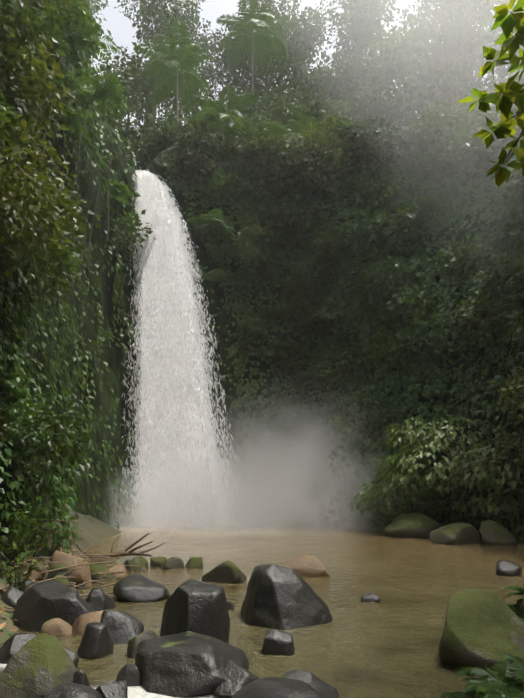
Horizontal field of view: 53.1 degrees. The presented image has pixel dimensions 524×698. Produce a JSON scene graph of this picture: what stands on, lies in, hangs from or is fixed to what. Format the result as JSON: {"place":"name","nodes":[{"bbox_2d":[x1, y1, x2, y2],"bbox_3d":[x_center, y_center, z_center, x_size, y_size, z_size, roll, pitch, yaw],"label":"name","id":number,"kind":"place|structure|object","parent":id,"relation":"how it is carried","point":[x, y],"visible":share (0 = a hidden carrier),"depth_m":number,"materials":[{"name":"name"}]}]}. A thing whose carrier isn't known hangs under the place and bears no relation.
{"place":"outdoors","nodes":[
{"label":"outdoors","id":0,"kind":"place"},
{"bbox_2d":[0,503,120,643],"bbox_3d":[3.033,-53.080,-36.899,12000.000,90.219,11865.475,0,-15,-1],"label":"ground","id":1,"kind":"structure","parent":0,"point":[90,530],"depth_m":20.44,"materials":[{"name":"soil"}]},
{"bbox_2d":[0,456,21,509],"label":"bank shrub","id":2,"kind":"object","parent":1,"relation":"on","point":[5,491],"visible":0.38,"depth_m":14.29,"materials":[{"name":"green plant"}]},
{"bbox_2d":[0,586,23,607],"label":"boulder","id":3,"kind":"object","parent":1,"relation":"on","point":[11,601],"visible":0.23,"depth_m":10.18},
{"bbox_2d":[0,479,37,535],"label":"bank shrub","id":4,"kind":"object","parent":1,"relation":"on","point":[17,505],"visible":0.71,"depth_m":14.04,"materials":[{"name":"green plant"}]},
{"bbox_2d":[0,541,41,590],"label":"bank shrub","id":5,"kind":"object","parent":1,"relation":"on","point":[11,578],"visible":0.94,"depth_m":10.76,"materials":[{"name":"green plant"}]},
{"bbox_2d":[2,483,43,530],"bbox_3d":[-7.108,4.645,15.269,0.939,1.456,1.702,-12,-19,38],"label":"bank shrub","id":6,"kind":"object","parent":1,"relation":"on","point":[39,494],"visible":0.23,"depth_m":15.47,"materials":[{"name":"green plant"}]},
{"bbox_2d":[0,496,49,563],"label":"bank shrub","id":7,"kind":"object","parent":1,"relation":"on","point":[24,519],"visible":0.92,"depth_m":12.14,"materials":[{"name":"green plant"}]},
{"bbox_2d":[3,498,52,555],"bbox_3d":[-5.894,4.533,13.118,1.345,1.535,0.804,0,-15,-1],"label":"bank shrub","id":8,"kind":"object","parent":1,"relation":"on","point":[34,537],"visible":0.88,"depth_m":13.09,"materials":[{"name":"green plant"}]},
{"bbox_2d":[19,581,38,591],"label":"boulder","id":9,"kind":"object","parent":1,"relation":"on","point":[27,585],"visible":0.12,"depth_m":11.35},
{"bbox_2d":[14,556,45,578],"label":"stone","id":10,"kind":"object","parent":1,"relation":"on","point":[37,573],"visible":0.5,"depth_m":12.69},
{"bbox_2d":[29,521,43,536],"bbox_3d":[-7.244,5.553,16.218,1.044,0.607,0.745,7,-16,-23],"label":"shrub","id":11,"kind":"object","parent":1,"relation":"on","point":[31,527],"visible":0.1,"depth_m":16.05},
{"bbox_2d":[27,476,57,522],"bbox_3d":[-6.897,4.852,16.432,1.054,1.807,1.817,0,-15,-1],"label":"bank shrub","id":12,"kind":"object","parent":1,"relation":"on","point":[43,499],"visible":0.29,"depth_m":16.58,"materials":[{"name":"green plant"}]},
{"bbox_2d":[0,516,89,634],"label":"leaf litter","id":13,"kind":"object","parent":1,"relation":"on","point":[2,625],"visible":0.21,"depth_m":12.22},
{"bbox_2d":[32,517,70,554],"bbox_3d":[-6.154,5.548,15.570,1.114,1.058,0.947,-9,-17,30],"label":"bank shrub","id":14,"kind":"object","parent":1,"relation":"on","point":[63,535],"visible":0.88,"depth_m":15.60,"materials":[{"name":"green plant"}]},
{"bbox_2d":[13,581,93,631],"bbox_3d":[-3.737,4.692,9.562,1.590,0.815,1.030,0,-15,-1],"label":"boulder","id":15,"kind":"object","parent":1,"relation":"on","point":[66,603],"visible":0.69,"depth_m":9.23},
{"bbox_2d":[46,564,71,581],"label":"stone","id":16,"kind":"object","parent":1,"relation":"on","point":[50,575],"visible":0.4,"depth_m":12.87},
{"bbox_2d":[48,551,91,587],"bbox_3d":[-5.029,5.698,13.583,1.396,0.927,1.140,0,-15,-1],"label":"boulder","id":17,"kind":"object","parent":1,"relation":"on","point":[61,557],"visible":0.48,"depth_m":13.25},
{"bbox_2d":[70,509,78,518],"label":"rock","id":18,"kind":"object","parent":1,"relation":"on","point":[74,513],"depth_m":26.31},
{"bbox_2d":[69,46,90,77],"bbox_3d":[-16.084,-21.403,37.379,8.195,8.315,8.990,0,-15,-1],"label":"tree","id":19,"kind":"object","parent":1,"relation":"on","point":[81,66],"visible":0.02,"depth_m":37.30,"materials":[{"name":"green plant"}]},
{"bbox_2d":[83,0,108,81],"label":"tree","id":20,"kind":"object","parent":1,"relation":"on","point":[97,7],"visible":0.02,"depth_m":75.99,"materials":[{"name":"green plant"}]},
{"bbox_2d":[82,0,128,121],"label":"tree","id":21,"kind":"object","parent":1,"relation":"on","point":[103,107],"depth_m":45.83,"materials":[{"name":"green plant"}]},
{"bbox_2d":[84,83,127,152],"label":"shrub","id":22,"kind":"object","parent":1,"relation":"on","point":[107,122],"visible":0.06,"depth_m":47.54,"materials":[{"name":"green plant"}]},
{"bbox_2d":[93,55,159,169],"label":"tree","id":23,"kind":"object","parent":1,"relation":"on","point":[130,82],"visible":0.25,"depth_m":54.42,"materials":[{"name":"green plant"}]},
{"bbox_2d":[98,0,199,135],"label":"tree","id":24,"kind":"object","parent":1,"relation":"on","point":[170,17],"visible":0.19,"depth_m":66.95,"materials":[{"name":"green plant"}]},
{"bbox_2d":[117,0,196,168],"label":"tree","id":25,"kind":"object","parent":1,"relation":"on","point":[160,18],"visible":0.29,"depth_m":60.60,"materials":[{"name":"green plant"}]},
{"bbox_2d":[158,0,229,118],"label":"tree","id":26,"kind":"object","parent":1,"relation":"on","point":[202,41],"visible":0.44,"depth_m":77.81,"materials":[{"name":"green plant"}]},
{"bbox_2d":[186,83,259,145],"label":"tree fern","id":27,"kind":"object","parent":1,"relation":"on","point":[238,112],"visible":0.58,"depth_m":49.43,"materials":[{"name":"green plant"}]},
{"bbox_2d":[193,21,281,139],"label":"tree","id":28,"kind":"object","parent":1,"relation":"on","point":[225,51],"visible":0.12,"depth_m":71.67,"materials":[{"name":"green plant"}]},
{"bbox_2d":[217,0,296,115],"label":"palm","id":29,"kind":"object","parent":1,"relation":"on","point":[241,38],"visible":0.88,"depth_m":59.67,"materials":[{"name":"green plant"}]},
{"bbox_2d":[0,38,523,542],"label":"cliff wall","id":30,"kind":"structure","parent":1,"relation":"on","point":[112,376],"depth_m":36.28,"materials":[{"name":"plant"}]},
{"bbox_2d":[71,46,106,116],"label":"tree","id":31,"kind":"object","parent":30,"relation":"on","point":[98,106],"visible":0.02,"depth_m":41.50,"materials":[{"name":"green plant"}]},
{"bbox_2d":[125,104,192,170],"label":"shrub","id":32,"kind":"object","parent":30,"relation":"on","point":[151,156],"visible":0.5,"depth_m":49.88,"materials":[{"name":"green plant"}]},
{"bbox_2d":[133,17,211,145],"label":"palm","id":33,"kind":"object","parent":30,"relation":"on","point":[180,53],"visible":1,"depth_m":51.86,"materials":[{"name":"green plant"}]},
{"bbox_2d":[142,101,230,150],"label":"shrub","id":34,"kind":"object","parent":30,"relation":"on","point":[184,128],"visible":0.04,"depth_m":50.74,"materials":[{"name":"green plant"}]},
{"bbox_2d":[13,8,455,476],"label":"hanging creepers","id":35,"kind":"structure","parent":30,"relation":"attached to","point":[185,243],"depth_m":34.83,"materials":[{"name":"green plant"}]},
{"bbox_2d":[224,87,278,146],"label":"shrub","id":36,"kind":"object","parent":30,"relation":"on","point":[247,113],"visible":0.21,"depth_m":54.30,"materials":[{"name":"green plant"}]},
{"bbox_2d":[0,0,523,565],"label":"cliff vine leaves","id":37,"kind":"object","parent":30,"relation":"on","point":[40,226],"visible":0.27,"depth_m":35.83,"materials":[{"name":"green plant"}]},
{"bbox_2d":[0,0,523,495],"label":"cliff ferns","id":38,"kind":"object","parent":30,"relation":"attached to","point":[244,274],"visible":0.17,"depth_m":37.84,"materials":[{"name":"green plant"}]},
{"bbox_2d":[254,87,323,135],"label":"shrub","id":39,"kind":"object","parent":30,"relation":"on","point":[282,108],"visible":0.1,"depth_m":53.62,"materials":[{"name":"green plant"}]},
{"bbox_2d":[259,105,326,143],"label":"fern","id":40,"kind":"object","parent":30,"relation":"on","point":[297,126],"visible":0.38,"depth_m":48.94,"materials":[{"name":"green plant"}]},
{"bbox_2d":[350,45,428,127],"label":"tree","id":41,"kind":"object","parent":30,"relation":"on","point":[388,108],"depth_m":48.22,"materials":[{"name":"green plant"}]},
{"bbox_2d":[347,415,523,515],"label":"shore leaf mounds","id":42,"kind":"object","parent":30,"relation":"attached to","point":[452,477],"depth_m":27.90,"materials":[{"name":"green plant"}]},
{"bbox_2d":[373,510,405,524],"bbox_3d":[7.470,9.913,30.804,2.210,0.901,2.166,-7,-17,26],"label":"shore fern","id":43,"kind":"object","parent":42,"relation":"on","point":[389,516],"depth_m":30.60,"materials":[{"name":"green plant"}]},
{"bbox_2d":[402,25,481,124],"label":"tree","id":44,"kind":"object","parent":30,"relation":"on","point":[461,82],"depth_m":47.06,"materials":[{"name":"green plant"}]},
{"bbox_2d":[458,0,523,187],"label":"overhanging branch","id":45,"kind":"object","parent":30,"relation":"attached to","point":[508,24],"visible":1,"depth_m":4.01,"materials":[{"name":"green plant"}]},
{"bbox_2d":[223,0,312,120],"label":"tree","id":46,"kind":"object","parent":1,"relation":"on","point":[245,73],"visible":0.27,"depth_m":65.22,"materials":[{"name":"green plant"}]},
{"bbox_2d":[255,85,300,126],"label":"tree","id":47,"kind":"object","parent":1,"relation":"on","point":[267,106],"visible":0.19,"depth_m":57.91,"materials":[{"name":"green plant"}]},
{"bbox_2d":[247,0,322,122],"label":"tree","id":48,"kind":"object","parent":1,"relation":"on","point":[295,5],"visible":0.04,"depth_m":78.58,"materials":[{"name":"green plant"}]},
{"bbox_2d":[246,1,343,122],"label":"tree","id":49,"kind":"object","parent":1,"relation":"on","point":[310,60],"visible":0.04,"depth_m":67.32,"materials":[{"name":"green plant"}]},
{"bbox_2d":[277,46,331,97],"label":"tree","id":50,"kind":"object","parent":1,"relation":"on","point":[311,69],"depth_m":85.44,"materials":[{"name":"green plant"}]},
{"bbox_2d":[296,82,353,130],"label":"tree","id":51,"kind":"object","parent":1,"relation":"on","point":[319,111],"depth_m":53.01,"materials":[{"name":"green plant"}]},
{"bbox_2d":[296,50,385,122],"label":"tree","id":52,"kind":"object","parent":1,"relation":"on","point":[331,94],"visible":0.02,"depth_m":56.22,"materials":[{"name":"green plant"}]},
{"bbox_2d":[306,0,389,118],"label":"tree","id":53,"kind":"object","parent":1,"relation":"on","point":[360,46],"depth_m":58.63,"materials":[{"name":"green plant"}]},
{"bbox_2d":[340,0,417,108],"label":"tree","id":54,"kind":"object","parent":1,"relation":"on","point":[363,16],"depth_m":72.02,"materials":[{"name":"green plant"}]},
{"bbox_2d":[322,0,438,115],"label":"tree","id":55,"kind":"object","parent":1,"relation":"on","point":[372,13],"depth_m":72.24,"materials":[{"name":"green plant"}]},
{"bbox_2d":[336,20,438,124],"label":"tree","id":56,"kind":"object","parent":1,"relation":"on","point":[392,54],"depth_m":51.83,"materials":[{"name":"green plant"}]},
{"bbox_2d":[405,0,473,112],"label":"tree","id":57,"kind":"object","parent":1,"relation":"on","point":[440,10],"depth_m":55.88,"materials":[{"name":"green plant"}]},
{"bbox_2d":[402,0,493,116],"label":"tree","id":58,"kind":"object","parent":1,"relation":"on","point":[438,24],"depth_m":76.17,"materials":[{"name":"green plant"}]},
{"bbox_2d":[403,0,507,114],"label":"tree","id":59,"kind":"object","parent":1,"relation":"on","point":[470,36],"depth_m":48.96,"materials":[{"name":"green plant"}]},
{"bbox_2d":[418,0,500,106],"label":"tree","id":60,"kind":"object","parent":1,"relation":"on","point":[479,51],"depth_m":58.70,"materials":[{"name":"green plant"}]},
{"bbox_2d":[455,0,517,80],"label":"tree","id":61,"kind":"object","parent":1,"relation":"on","point":[485,16],"depth_m":65.10,"materials":[{"name":"green plant"}]},
{"bbox_2d":[467,8,523,107],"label":"tree","id":62,"kind":"object","parent":1,"relation":"on","point":[499,66],"depth_m":45.24,"materials":[{"name":"green plant"}]},
{"bbox_2d":[0,524,523,697],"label":"pool water","id":63,"kind":"structure","parent":0,"point":[333,649],"depth_m":12.17,"materials":[{"name":"liquid"}]},
{"bbox_2d":[0,633,36,663],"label":"boulder","id":64,"kind":"object","parent":63,"relation":"on","point":[8,651],"visible":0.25,"depth_m":7.57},
{"bbox_2d":[0,633,76,697],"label":"boulder","id":65,"kind":"object","parent":63,"relation":"on","point":[24,669],"visible":0.83,"depth_m":6.26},
{"bbox_2d":[40,618,71,635],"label":"stone","id":66,"kind":"object","parent":63,"relation":"in","point":[55,627],"visible":0.46,"depth_m":8.86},
{"bbox_2d":[52,575,69,585],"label":"stone","id":67,"kind":"object","parent":63,"relation":"on","point":[64,581],"visible":0.31,"depth_m":12.28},
{"bbox_2d":[64,647,78,667],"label":"boulder","id":68,"kind":"object","parent":63,"relation":"in","point":[73,656],"visible":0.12,"depth_m":7.21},
{"bbox_2d":[44,682,101,697],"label":"boulder","id":69,"kind":"object","parent":63,"relation":"on","point":[78,690],"visible":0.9,"depth_m":5.58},
{"bbox_2d":[73,669,89,686],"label":"boulder","id":70,"kind":"object","parent":63,"relation":"on","point":[78,678],"visible":0.54,"depth_m":6.50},
{"bbox_2d":[72,610,102,635],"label":"stone","id":71,"kind":"object","parent":63,"relation":"in","point":[82,621],"visible":0.33,"depth_m":8.95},
{"bbox_2d":[0,512,181,596],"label":"dead sticks","id":72,"kind":"object","parent":63,"relation":"on","point":[90,560],"visible":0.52,"depth_m":13.33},
{"bbox_2d":[77,622,113,659],"bbox_3d":[-2.494,4.359,7.873,0.533,0.462,0.506,0,-15,-1],"label":"boulder","id":73,"kind":"object","parent":63,"relation":"on","point":[96,635],"visible":0.85,"depth_m":7.74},
{"bbox_2d":[89,562,111,580],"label":"stone","id":74,"kind":"object","parent":63,"relation":"in","point":[94,569],"visible":0.35,"depth_m":14.28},
{"bbox_2d":[86,588,115,610],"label":"boulder","id":75,"kind":"object","parent":63,"relation":"on","point":[104,599],"visible":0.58,"depth_m":10.73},
{"bbox_2d":[95,681,127,697],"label":"boulder","id":76,"kind":"object","parent":63,"relation":"in","point":[119,690],"visible":0.92,"depth_m":5.80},
{"bbox_2d":[106,577,116,580],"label":"stone","id":77,"kind":"object","parent":63,"relation":"in","point":[111,578],"visible":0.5,"depth_m":14.18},
{"bbox_2d":[108,564,126,574],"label":"boulder","id":78,"kind":"object","parent":63,"relation":"in","point":[119,567],"visible":0.38,"depth_m":14.72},
{"bbox_2d":[112,573,126,578],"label":"stone","id":79,"kind":"object","parent":63,"relation":"in","point":[120,576],"visible":0.31,"depth_m":14.47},
{"bbox_2d":[77,533,165,561],"bbox_3d":[-4.850,6.783,17.991,2.919,0.895,0.929,-1,-15,2],"label":"fallen branch","id":80,"kind":"object","parent":63,"relation":"on","point":[133,553],"visible":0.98,"depth_m":17.78,"materials":[{"name":"wood"}]},
{"bbox_2d":[100,609,143,643],"bbox_3d":[-2.349,4.588,8.686,0.763,0.522,0.721,0,-15,-1],"label":"boulder","id":81,"kind":"object","parent":63,"relation":"in","point":[126,625],"visible":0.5,"depth_m":8.53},
{"bbox_2d":[123,559,130,568],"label":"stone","id":82,"kind":"object","parent":63,"relation":"in","point":[126,562],"visible":0.1,"depth_m":16.41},
{"bbox_2d":[116,664,140,686],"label":"boulder","id":83,"kind":"object","parent":63,"relation":"on","point":[128,673],"visible":0.73,"depth_m":6.61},
{"bbox_2d":[127,556,148,569],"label":"stone","id":84,"kind":"object","parent":63,"relation":"in","point":[137,560],"visible":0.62,"depth_m":16.23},
{"bbox_2d":[133,566,147,571],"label":"stone","id":85,"kind":"object","parent":63,"relation":"in","point":[140,568],"visible":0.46,"depth_m":15.77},
{"bbox_2d":[113,574,169,602],"bbox_3d":[-2.745,5.480,12.101,1.317,0.499,1.341,0,-15,-1],"label":"boulder","id":86,"kind":"object","parent":63,"relation":"in","point":[137,583],"visible":0.98,"depth_m":11.64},
{"bbox_2d":[127,627,156,658],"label":"boulder","id":87,"kind":"object","parent":63,"relation":"on","point":[136,640],"visible":0.42,"depth_m":7.76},
{"bbox_2d":[150,556,166,566],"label":"rock","id":88,"kind":"object","parent":63,"relation":"in","point":[157,561],"visible":0.71,"depth_m":16.79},
{"bbox_2d":[161,557,184,569],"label":"boulder","id":89,"kind":"object","parent":63,"relation":"on","point":[171,563],"visible":0.88,"depth_m":16.24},
{"bbox_2d":[120,169,245,527],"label":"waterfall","id":90,"kind":"structure","parent":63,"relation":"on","point":[159,246],"depth_m":37.96,"materials":[{"name":"liquid"}]},
{"bbox_2d":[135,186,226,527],"bbox_3d":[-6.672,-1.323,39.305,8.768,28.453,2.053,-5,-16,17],"label":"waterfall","id":91,"kind":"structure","parent":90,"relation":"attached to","point":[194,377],"depth_m":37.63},
{"bbox_2d":[135,631,248,697],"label":"boulder","id":92,"kind":"object","parent":63,"relation":"on","point":[182,646],"visible":0.85,"depth_m":6.54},
{"bbox_2d":[185,557,202,567],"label":"boulder","id":93,"kind":"object","parent":63,"relation":"in","point":[195,562],"visible":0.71,"depth_m":16.49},
{"bbox_2d":[160,579,229,643],"bbox_3d":[-1.113,4.353,8.381,0.911,1.220,1.187,13,-20,-40],"label":"boulder","id":94,"kind":"object","parent":63,"relation":"in","point":[212,601],"visible":0.58,"depth_m":8.07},
{"bbox_2d":[202,560,246,583],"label":"boulder","id":95,"kind":"object","parent":63,"relation":"on","point":[218,574],"visible":0.9,"depth_m":13.89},
{"bbox_2d":[227,601,234,609],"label":"rock","id":96,"kind":"object","parent":63,"relation":"on","point":[230,605],"visible":0.58,"depth_m":10.73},
{"bbox_2d":[212,659,259,697],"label":"boulder","id":97,"kind":"object","parent":63,"relation":"on","point":[228,687],"visible":0.71,"depth_m":6.32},
{"bbox_2d":[231,677,323,697],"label":"boulder","id":98,"kind":"object","parent":63,"relation":"on","point":[284,687],"visible":0.96,"depth_m":5.81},
{"bbox_2d":[261,629,294,655],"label":"boulder","id":99,"kind":"object","parent":63,"relation":"in","point":[274,638],"visible":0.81,"depth_m":7.84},
{"bbox_2d":[240,564,331,629],"bbox_3d":[0.458,4.708,10.193,1.776,1.058,1.841,0,-15,-1],"label":"boulder","id":100,"kind":"object","parent":63,"relation":"in","point":[294,614],"visible":0.96,"depth_m":9.62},
{"bbox_2d":[286,556,329,576],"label":"boulder","id":101,"kind":"object","parent":63,"relation":"on","point":[317,568],"visible":0.85,"depth_m":14.95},
{"bbox_2d":[282,669,338,697],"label":"boulder","id":102,"kind":"object","parent":63,"relation":"on","point":[315,682],"visible":0.42,"depth_m":6.14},
{"bbox_2d":[361,592,379,601],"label":"rock","id":103,"kind":"object","parent":63,"relation":"on","point":[371,597],"visible":0.9,"depth_m":11.49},
{"bbox_2d":[383,513,440,537],"bbox_3d":[7.849,9.418,28.024,2.974,1.256,3.151,0,-15,-1],"label":"boulder","id":104,"kind":"object","parent":63,"relation":"in","point":[421,532],"depth_m":26.87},
{"bbox_2d":[430,523,479,544],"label":"boulder","id":105,"kind":"object","parent":63,"relation":"in","point":[462,536],"visible":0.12,"depth_m":23.76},
{"bbox_2d":[446,691,467,697],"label":"fern plant","id":106,"kind":"object","parent":63,"relation":"on","point":[454,694],"visible":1,"depth_m":5.38,"materials":[{"name":"green plant"}]},
{"bbox_2d":[441,689,485,697],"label":"fern plant","id":107,"kind":"object","parent":63,"relation":"on","point":[470,694],"visible":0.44,"depth_m":5.55,"materials":[{"name":"green plant"}]},
{"bbox_2d":[453,660,523,686],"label":"fern plant","id":108,"kind":"object","parent":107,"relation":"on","point":[510,672],"visible":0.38,"depth_m":5.61,"materials":[{"name":"green plant"}]},
{"bbox_2d":[439,588,523,675],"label":"boulder","id":109,"kind":"object","parent":63,"relation":"on","point":[468,626],"visible":0.85,"depth_m":7.28,"materials":[{"name":"stone"}]},
{"bbox_2d":[502,598,523,622],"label":"fern plant","id":110,"kind":"object","parent":109,"relation":"on","point":[518,609],"visible":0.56,"depth_m":8.60,"materials":[{"name":"green plant"}]},
{"bbox_2d":[501,586,523,598],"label":"fern plant","id":111,"kind":"object","parent":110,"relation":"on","point":[520,590],"visible":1,"depth_m":8.75,"materials":[{"name":"green plant"}]},
{"bbox_2d":[465,667,523,697],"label":"fern plant","id":112,"kind":"object","parent":63,"relation":"on","point":[488,685],"visible":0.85,"depth_m":5.07,"materials":[{"name":"green plant"}]},
{"bbox_2d":[502,652,523,697],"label":"fern plant","id":113,"kind":"object","parent":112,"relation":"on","point":[519,668],"visible":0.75,"depth_m":5.08,"materials":[{"name":"green plant"}]},
{"bbox_2d":[480,520,516,544],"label":"boulder","id":114,"kind":"object","parent":63,"relation":"in","point":[496,535],"visible":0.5,"depth_m":23.50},
{"bbox_2d":[495,689,516,697],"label":"fern plant","id":115,"kind":"object","parent":63,"relation":"on","point":[504,693],"visible":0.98,"depth_m":4.82,"materials":[{"name":"green plant"}]},
{"bbox_2d":[496,559,521,575],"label":"boulder","id":116,"kind":"object","parent":63,"relation":"on","point":[502,565],"visible":0.92,"depth_m":15.02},
{"bbox_2d":[0,0,523,697],"label":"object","id":117,"kind":"structure","parent":0,"point":[121,29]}
]}

